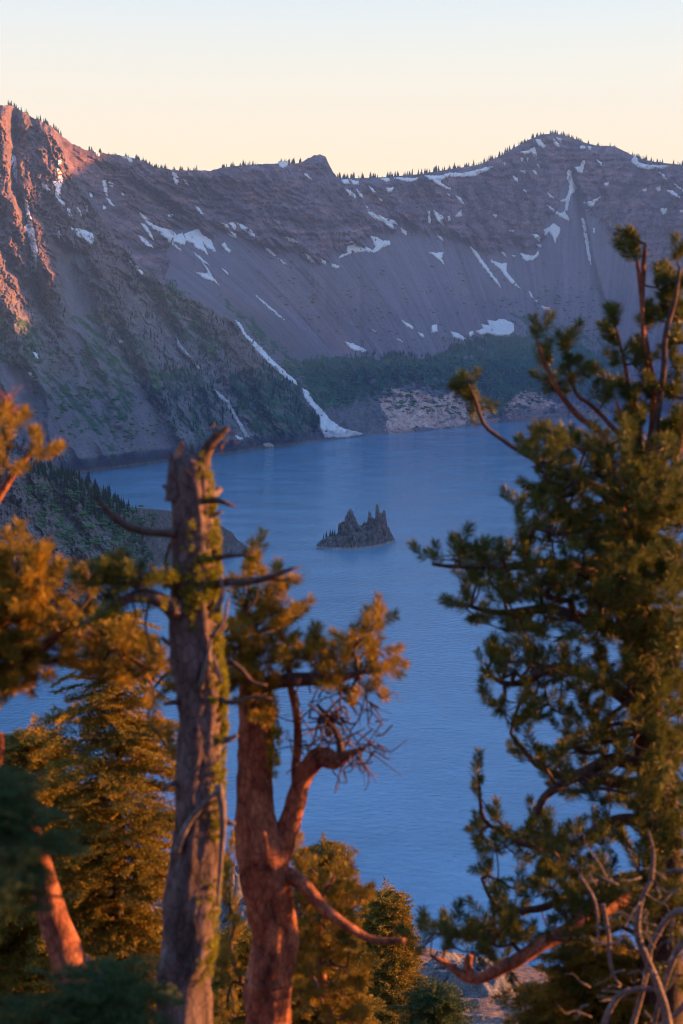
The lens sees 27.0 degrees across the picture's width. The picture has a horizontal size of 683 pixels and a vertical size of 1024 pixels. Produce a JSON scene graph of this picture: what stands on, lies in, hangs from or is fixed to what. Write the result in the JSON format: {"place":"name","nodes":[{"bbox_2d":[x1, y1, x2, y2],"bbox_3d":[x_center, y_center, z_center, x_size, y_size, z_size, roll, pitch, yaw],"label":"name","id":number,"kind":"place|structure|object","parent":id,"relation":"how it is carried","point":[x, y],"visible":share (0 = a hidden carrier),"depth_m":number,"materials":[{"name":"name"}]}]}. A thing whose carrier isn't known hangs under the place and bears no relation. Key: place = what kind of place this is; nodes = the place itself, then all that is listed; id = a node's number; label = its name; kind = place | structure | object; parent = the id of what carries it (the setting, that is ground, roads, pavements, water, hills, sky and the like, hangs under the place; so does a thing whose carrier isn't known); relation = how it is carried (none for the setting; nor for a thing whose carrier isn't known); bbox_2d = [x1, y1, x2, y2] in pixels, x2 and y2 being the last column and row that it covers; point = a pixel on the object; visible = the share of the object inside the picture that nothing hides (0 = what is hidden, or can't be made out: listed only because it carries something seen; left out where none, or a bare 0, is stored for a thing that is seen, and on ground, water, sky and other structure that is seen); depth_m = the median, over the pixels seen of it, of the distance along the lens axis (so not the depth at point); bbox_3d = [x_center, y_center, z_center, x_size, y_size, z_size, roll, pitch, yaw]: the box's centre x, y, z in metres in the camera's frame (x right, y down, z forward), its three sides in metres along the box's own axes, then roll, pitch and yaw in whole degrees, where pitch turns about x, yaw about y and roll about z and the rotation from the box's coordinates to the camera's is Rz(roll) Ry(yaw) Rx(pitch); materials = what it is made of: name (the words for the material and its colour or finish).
{"place":"outdoors","nodes":[
{"label":"outdoors","id":0,"kind":"place"},
{"bbox_2d":[0,450,247,634],"bbox_3d":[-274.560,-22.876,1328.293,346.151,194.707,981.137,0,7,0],"label":"headland","id":1,"kind":"structure","parent":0,"point":[13,501],"depth_m":1248.82,"materials":[{"name":"grey stone"}]},
{"bbox_2d":[31,459,36,472],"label":"conifer","id":2,"kind":"object","parent":1,"relation":"on","point":[34,469],"visible":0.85,"depth_m":1247.81,"materials":[{"name":"green plant"}]},
{"bbox_2d":[111,862,547,1023],"bbox_3d":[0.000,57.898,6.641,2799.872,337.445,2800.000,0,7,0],"label":"rim slope","id":3,"kind":"structure","parent":0,"point":[479,995],"depth_m":64.86,"materials":[{"name":"grey stone"}]},
{"bbox_2d":[0,763,90,939],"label":"fir tree","id":4,"kind":"object","parent":3,"relation":"on","point":[22,870],"visible":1,"depth_m":4.27,"materials":[{"name":"green plant"}]},
{"bbox_2d":[17,785,93,1018],"bbox_3d":[-1.488,3.325,7.933,0.611,3.729,0.271,0,7,0],"label":"dead tree","id":5,"kind":"object","parent":3,"relation":"on","point":[62,941],"visible":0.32,"depth_m":7.74,"materials":[{"name":"brown wood"}]},
{"bbox_2d":[0,713,150,1023],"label":"spruce tree","id":6,"kind":"object","parent":3,"relation":"on","point":[27,749],"visible":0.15,"depth_m":12.53,"materials":[{"name":"green plant"}]},
{"bbox_2d":[0,385,170,762],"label":"pine tree","id":7,"kind":"object","parent":3,"relation":"on","point":[24,656],"visible":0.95,"depth_m":7.30,"materials":[{"name":"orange plant"}]},
{"bbox_2d":[0,948,187,1023],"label":"fir tree","id":8,"kind":"object","parent":3,"relation":"on","point":[116,994],"visible":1,"depth_m":5.42,"materials":[{"name":"green plant"}]},
{"bbox_2d":[0,607,233,1023],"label":"spruce tree","id":9,"kind":"object","parent":3,"relation":"on","point":[138,926],"visible":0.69,"depth_m":11.59,"materials":[{"name":"green plant"}]},
{"bbox_2d":[64,423,301,1023],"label":"dead tree","id":10,"kind":"object","parent":3,"relation":"on","point":[196,582],"visible":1,"depth_m":6.95,"materials":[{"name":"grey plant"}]},
{"bbox_2d":[220,914,227,922],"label":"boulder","id":11,"kind":"object","parent":3,"relation":"on","point":[223,920],"visible":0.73,"depth_m":82.78,"materials":[{"name":"grey stone"}]},
{"bbox_2d":[211,917,251,1023],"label":"spruce tree","id":12,"kind":"object","parent":3,"relation":"on","point":[242,946],"visible":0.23,"depth_m":20.64,"materials":[{"name":"green plant"}]},
{"bbox_2d":[238,898,244,905],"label":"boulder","id":13,"kind":"object","parent":3,"relation":"on","point":[241,901],"visible":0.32,"depth_m":83.22,"materials":[{"name":"grey stone"}]},
{"bbox_2d":[137,525,412,1023],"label":"pine tree","id":14,"kind":"object","parent":3,"relation":"on","point":[270,878],"visible":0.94,"depth_m":8.13,"materials":[{"name":"brown plant"}]},
{"bbox_2d":[211,826,378,1023],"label":"pine tree","id":15,"kind":"object","parent":3,"relation":"on","point":[318,958],"visible":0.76,"depth_m":9.86,"materials":[{"name":"green plant"}]},
{"bbox_2d":[290,831,391,1023],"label":"spruce tree","id":16,"kind":"object","parent":3,"relation":"on","point":[325,852],"visible":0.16,"depth_m":13.39,"materials":[{"name":"green plant"}]},
{"bbox_2d":[352,877,430,1023],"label":"conifer","id":17,"kind":"object","parent":3,"relation":"on","point":[395,976],"visible":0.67,"depth_m":47.21,"materials":[{"name":"green plant"}]},
{"bbox_2d":[392,975,478,1023],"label":"fir tree","id":18,"kind":"object","parent":3,"relation":"on","point":[434,1003],"visible":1,"depth_m":16.67,"materials":[{"name":"green plant"}]},
{"bbox_2d":[431,969,447,983],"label":"boulder","id":19,"kind":"object","parent":3,"relation":"on","point":[441,974],"visible":0.71,"depth_m":66.86,"materials":[{"name":"grey stone"}]},
{"bbox_2d":[434,961,449,969],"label":"boulder","id":20,"kind":"object","parent":3,"relation":"on","point":[438,966],"visible":0.45,"depth_m":67.48,"materials":[{"name":"grey stone"}]},
{"bbox_2d":[453,987,462,997],"bbox_3d":[5.009,21.302,62.817,0.988,0.505,0.668,-7,-37,32],"label":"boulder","id":21,"kind":"object","parent":3,"relation":"on","point":[458,991],"visible":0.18,"depth_m":62.56,"materials":[{"name":"grey stone"}]},
{"bbox_2d":[475,958,492,970],"bbox_3d":[6.625,20.823,64.844,0.878,0.714,0.975,-3,41,-23],"label":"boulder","id":22,"kind":"object","parent":3,"relation":"on","point":[477,966],"visible":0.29,"depth_m":64.74,"materials":[{"name":"grey stone"}]},
{"bbox_2d":[392,222,682,1023],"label":"pine tree","id":23,"kind":"object","parent":3,"relation":"on","point":[637,549],"visible":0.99,"depth_m":9.06,"materials":[{"name":"green plant"}]},
{"bbox_2d":[487,932,654,1023],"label":"fir tree","id":24,"kind":"object","parent":3,"relation":"on","point":[581,962],"visible":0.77,"depth_m":9.76,"materials":[{"name":"green plant"}]},
{"bbox_2d":[555,830,682,1023],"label":"dead tree","id":25,"kind":"object","parent":3,"relation":"on","point":[659,989],"visible":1,"depth_m":7.97,"materials":[{"name":"grey wood"}]},
{"bbox_2d":[0,105,682,472],"bbox_3d":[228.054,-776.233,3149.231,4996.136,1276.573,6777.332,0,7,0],"label":"caldera cliffs","id":26,"kind":"structure","parent":0,"point":[320,215],"depth_m":4067.87,"materials":[{"name":"grey stone"}]},
{"bbox_2d":[11,155,17,182],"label":"snow patch","id":27,"kind":"object","parent":26,"relation":"on","point":[14,168],"visible":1,"depth_m":3255.99,"materials":[{"name":"white snow"}]},
{"bbox_2d":[23,197,37,272],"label":"snow patch","id":28,"kind":"object","parent":26,"relation":"on","point":[33,244],"visible":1,"depth_m":2976.37,"materials":[{"name":"white snow"}]},
{"bbox_2d":[41,181,50,190],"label":"snow patch","id":29,"kind":"object","parent":26,"relation":"on","point":[45,186],"visible":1,"depth_m":3205.27,"materials":[{"name":"white snow"}]},
{"bbox_2d":[52,168,64,205],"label":"snow patch","id":30,"kind":"object","parent":26,"relation":"on","point":[58,184],"visible":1,"depth_m":3222.63,"materials":[{"name":"white snow"}]},
{"bbox_2d":[71,227,93,243],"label":"snow patch","id":31,"kind":"object","parent":26,"relation":"on","point":[82,234],"visible":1,"depth_m":3169.24,"materials":[{"name":"white snow"}]},
{"bbox_2d":[102,180,107,194],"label":"snow patch","id":32,"kind":"object","parent":26,"relation":"on","point":[104,185],"visible":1,"depth_m":3679.85,"materials":[{"name":"white snow"}]},
{"bbox_2d":[122,156,132,161],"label":"snow patch","id":33,"kind":"object","parent":26,"relation":"on","point":[128,158],"visible":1,"depth_m":3874.11,"materials":[{"name":"white snow"}]},
{"bbox_2d":[130,261,142,274],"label":"snow patch","id":34,"kind":"object","parent":26,"relation":"on","point":[139,270],"visible":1,"depth_m":3317.24,"materials":[{"name":"white snow"}]},
{"bbox_2d":[139,236,152,247],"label":"snow patch","id":35,"kind":"object","parent":26,"relation":"on","point":[145,241],"visible":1,"depth_m":3751.38,"materials":[{"name":"white snow"}]},
{"bbox_2d":[140,223,153,239],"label":"snow patch","id":36,"kind":"object","parent":26,"relation":"on","point":[147,230],"visible":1,"depth_m":3858.91,"materials":[{"name":"white snow"}]},
{"bbox_2d":[139,212,185,244],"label":"snow patch","id":37,"kind":"object","parent":26,"relation":"on","point":[166,233],"visible":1,"depth_m":3986.18,"materials":[{"name":"white snow"}]},
{"bbox_2d":[168,240,181,250],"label":"snow patch","id":38,"kind":"object","parent":26,"relation":"on","point":[175,246],"visible":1,"depth_m":3990.47,"materials":[{"name":"white snow"}]},
{"bbox_2d":[172,172,178,184],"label":"snow patch","id":39,"kind":"object","parent":26,"relation":"on","point":[176,181],"visible":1,"depth_m":4142.69,"materials":[{"name":"white snow"}]},
{"bbox_2d":[176,335,199,368],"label":"snow patch","id":40,"kind":"object","parent":26,"relation":"on","point":[180,346],"visible":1,"depth_m":3191.66,"materials":[{"name":"white snow"}]},
{"bbox_2d":[184,228,215,254],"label":"snow patch","id":41,"kind":"object","parent":26,"relation":"on","point":[198,239],"visible":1,"depth_m":4087.13,"materials":[{"name":"white snow"}]},
{"bbox_2d":[194,252,208,264],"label":"snow patch","id":42,"kind":"object","parent":26,"relation":"on","point":[200,258],"visible":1,"depth_m":3990.95,"materials":[{"name":"white snow"}]},
{"bbox_2d":[196,262,219,285],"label":"snow patch","id":43,"kind":"object","parent":26,"relation":"on","point":[207,275],"visible":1,"depth_m":3936.76,"materials":[{"name":"white snow"}]},
{"bbox_2d":[222,242,230,252],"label":"snow patch","id":44,"kind":"object","parent":26,"relation":"on","point":[226,248],"visible":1,"depth_m":4097.54,"materials":[{"name":"white snow"}]},
{"bbox_2d":[213,389,248,437],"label":"snow patch","id":45,"kind":"object","parent":26,"relation":"on","point":[227,402],"visible":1,"depth_m":3104.58,"materials":[{"name":"white snow"}]},
{"bbox_2d":[228,222,235,229],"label":"snow patch","id":46,"kind":"object","parent":26,"relation":"on","point":[232,224],"visible":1,"depth_m":4164.06,"materials":[{"name":"white snow"}]},
{"bbox_2d":[237,223,254,238],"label":"snow patch","id":47,"kind":"object","parent":26,"relation":"on","point":[245,228],"visible":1,"depth_m":4158.82,"materials":[{"name":"white snow"}]},
{"bbox_2d":[235,320,296,384],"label":"snow patch","id":48,"kind":"object","parent":26,"relation":"on","point":[264,354],"visible":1,"depth_m":3404.98,"materials":[{"name":"white snow"}]},
{"bbox_2d":[260,442,273,446],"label":"snow patch","id":49,"kind":"object","parent":26,"relation":"on","point":[268,444],"visible":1,"depth_m":3193.42,"materials":[{"name":"white snow"}]},
{"bbox_2d":[264,247,275,255],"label":"snow patch","id":50,"kind":"object","parent":26,"relation":"on","point":[269,250],"visible":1,"depth_m":4145.35,"materials":[{"name":"white snow"}]},
{"bbox_2d":[256,295,284,319],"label":"snow patch","id":51,"kind":"object","parent":26,"relation":"on","point":[267,306],"visible":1,"depth_m":3976.25,"materials":[{"name":"white snow"}]},
{"bbox_2d":[278,161,287,167],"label":"snow patch","id":52,"kind":"object","parent":26,"relation":"on","point":[282,164],"visible":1,"depth_m":4463.78,"materials":[{"name":"white snow"}]},
{"bbox_2d":[285,237,297,242],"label":"snow patch","id":53,"kind":"object","parent":26,"relation":"on","point":[290,239],"visible":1,"depth_m":4181.33,"materials":[{"name":"white snow"}]},
{"bbox_2d":[19,229,602,562],"bbox_3d":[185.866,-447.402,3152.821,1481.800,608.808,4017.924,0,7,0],"label":"hillside brush","id":54,"kind":"object","parent":26,"relation":"on","point":[96,540],"visible":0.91,"depth_m":3661.64,"materials":[{"name":"green plant"}]},
{"bbox_2d":[302,388,362,437],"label":"snow patch","id":55,"kind":"object","parent":26,"relation":"on","point":[331,428],"visible":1,"depth_m":3470.40,"materials":[{"name":"white snow"}]},
{"bbox_2d":[1,101,682,552],"bbox_3d":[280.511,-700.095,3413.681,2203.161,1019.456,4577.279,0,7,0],"label":"distant conifers","id":56,"kind":"object","parent":26,"relation":"on","point":[507,149],"visible":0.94,"depth_m":3342.45,"materials":[{"name":"green plant"}]},
{"bbox_2d":[341,179,348,183],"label":"snow patch","id":57,"kind":"object","parent":26,"relation":"on","point":[345,181],"visible":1,"depth_m":4586.64,"materials":[{"name":"white snow"}]},
{"bbox_2d":[345,189,355,198],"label":"snow patch","id":58,"kind":"object","parent":26,"relation":"on","point":[351,193],"visible":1,"depth_m":4556.13,"materials":[{"name":"white snow"}]},
{"bbox_2d":[345,341,365,351],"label":"snow patch","id":59,"kind":"object","parent":26,"relation":"on","point":[353,346],"visible":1,"depth_m":4094.25,"materials":[{"name":"white snow"}]},
{"bbox_2d":[339,236,389,257],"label":"snow patch","id":60,"kind":"object","parent":26,"relation":"on","point":[378,244],"visible":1,"depth_m":4465.18,"materials":[{"name":"white snow"}]},
{"bbox_2d":[366,206,397,228],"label":"snow patch","id":61,"kind":"object","parent":26,"relation":"on","point":[389,223],"visible":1,"depth_m":4552.06,"materials":[{"name":"white snow"}]},
{"bbox_2d":[394,177,418,181],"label":"snow patch","id":62,"kind":"object","parent":26,"relation":"on","point":[407,179],"visible":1,"depth_m":4752.64,"materials":[{"name":"white snow"}]},
{"bbox_2d":[402,320,412,329],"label":"snow patch","id":63,"kind":"object","parent":26,"relation":"on","point":[409,325],"visible":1,"depth_m":4239.93,"materials":[{"name":"white snow"}]},
{"bbox_2d":[427,211,430,223],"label":"snow patch","id":64,"kind":"object","parent":26,"relation":"on","point":[429,218],"visible":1,"depth_m":4704.46,"materials":[{"name":"white snow"}]},
{"bbox_2d":[431,324,437,332],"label":"snow patch","id":65,"kind":"object","parent":26,"relation":"on","point":[434,328],"visible":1,"depth_m":4278.24,"materials":[{"name":"white snow"}]},
{"bbox_2d":[429,252,444,263],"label":"snow patch","id":66,"kind":"object","parent":26,"relation":"on","point":[438,255],"visible":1,"depth_m":4612.29,"materials":[{"name":"white snow"}]},
{"bbox_2d":[433,210,443,225],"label":"snow patch","id":67,"kind":"object","parent":26,"relation":"on","point":[439,217],"visible":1,"depth_m":4705.06,"materials":[{"name":"white snow"}]},
{"bbox_2d":[451,331,465,340],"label":"snow patch","id":68,"kind":"object","parent":26,"relation":"on","point":[456,335],"visible":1,"depth_m":4335.66,"materials":[{"name":"white snow"}]},
{"bbox_2d":[425,166,492,189],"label":"snow patch","id":69,"kind":"object","parent":26,"relation":"on","point":[436,179],"visible":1,"depth_m":4841.34,"materials":[{"name":"white snow"}]},
{"bbox_2d":[470,246,500,287],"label":"snow patch","id":70,"kind":"object","parent":26,"relation":"on","point":[477,255],"visible":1,"depth_m":4747.22,"materials":[{"name":"white snow"}]},
{"bbox_2d":[476,318,514,335],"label":"snow patch","id":71,"kind":"object","parent":26,"relation":"on","point":[501,327],"visible":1,"depth_m":4546.77,"materials":[{"name":"white snow"}]},
{"bbox_2d":[490,259,520,288],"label":"snow patch","id":72,"kind":"object","parent":26,"relation":"on","point":[503,267],"visible":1,"depth_m":4785.92,"materials":[{"name":"white snow"}]},
{"bbox_2d":[521,147,536,158],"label":"snow patch","id":73,"kind":"object","parent":26,"relation":"on","point":[532,150],"visible":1,"depth_m":5194.23,"materials":[{"name":"white snow"}]},
{"bbox_2d":[520,251,538,261],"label":"snow patch","id":74,"kind":"object","parent":26,"relation":"on","point":[527,258],"visible":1,"depth_m":4930.60,"materials":[{"name":"white snow"}]},
{"bbox_2d":[532,234,540,242],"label":"snow patch","id":75,"kind":"object","parent":26,"relation":"on","point":[537,236],"visible":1,"depth_m":4976.70,"materials":[{"name":"white snow"}]},
{"bbox_2d":[535,139,545,147],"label":"snow patch","id":76,"kind":"object","parent":26,"relation":"on","point":[540,143],"visible":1,"depth_m":5249.53,"materials":[{"name":"white snow"}]},
{"bbox_2d":[543,223,559,242],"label":"snow patch","id":77,"kind":"object","parent":26,"relation":"on","point":[553,229],"visible":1,"depth_m":5125.32,"materials":[{"name":"white snow"}]},
{"bbox_2d":[547,204,568,220],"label":"snow patch","id":78,"kind":"object","parent":26,"relation":"on","point":[564,215],"visible":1,"depth_m":5191.79,"materials":[{"name":"white snow"}]},
{"bbox_2d":[559,170,576,210],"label":"snow patch","id":79,"kind":"object","parent":26,"relation":"on","point":[572,188],"visible":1,"depth_m":5286.57,"materials":[{"name":"white snow"}]},
{"bbox_2d":[575,160,584,172],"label":"snow patch","id":80,"kind":"object","parent":26,"relation":"on","point":[580,168],"visible":1,"depth_m":5320.03,"materials":[{"name":"white snow"}]},
{"bbox_2d":[581,218,590,263],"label":"snow patch","id":81,"kind":"object","parent":26,"relation":"on","point":[586,239],"visible":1,"depth_m":5255.20,"materials":[{"name":"white snow"}]},
{"bbox_2d":[583,197,600,210],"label":"snow patch","id":82,"kind":"object","parent":26,"relation":"on","point":[591,203],"visible":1,"depth_m":5261.54,"materials":[{"name":"white snow"}]},
{"bbox_2d":[631,156,668,169],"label":"snow patch","id":83,"kind":"object","parent":26,"relation":"on","point":[640,165],"visible":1,"depth_m":5497.68,"materials":[{"name":"white snow"}]},
{"bbox_2d":[660,208,666,214],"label":"snow patch","id":84,"kind":"object","parent":26,"relation":"on","point":[663,210],"visible":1,"depth_m":5421.77,"materials":[{"name":"white snow"}]},
{"bbox_2d":[667,190,680,197],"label":"snow patch","id":85,"kind":"object","parent":26,"relation":"on","point":[672,192],"visible":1,"depth_m":5493.60,"materials":[{"name":"white snow"}]},
{"bbox_2d":[0,413,682,969],"bbox_3d":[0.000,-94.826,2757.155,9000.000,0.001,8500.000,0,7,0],"label":"lake water","id":86,"kind":"structure","parent":0,"point":[404,827],"depth_m":1058.36,"materials":[{"name":"blue liquid"}]},
{"bbox_2d":[316,504,395,549],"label":"rock island","id":87,"kind":"object","parent":86,"relation":"in","point":[351,534],"visible":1,"depth_m":1580.66,"materials":[{"name":"grey stone"}]},
{"bbox_2d":[0,0,682,177],"label":"sky","id":88,"kind":"structure","parent":0,"point":[380,88],"materials":[{"name":"beige"}]}
]}

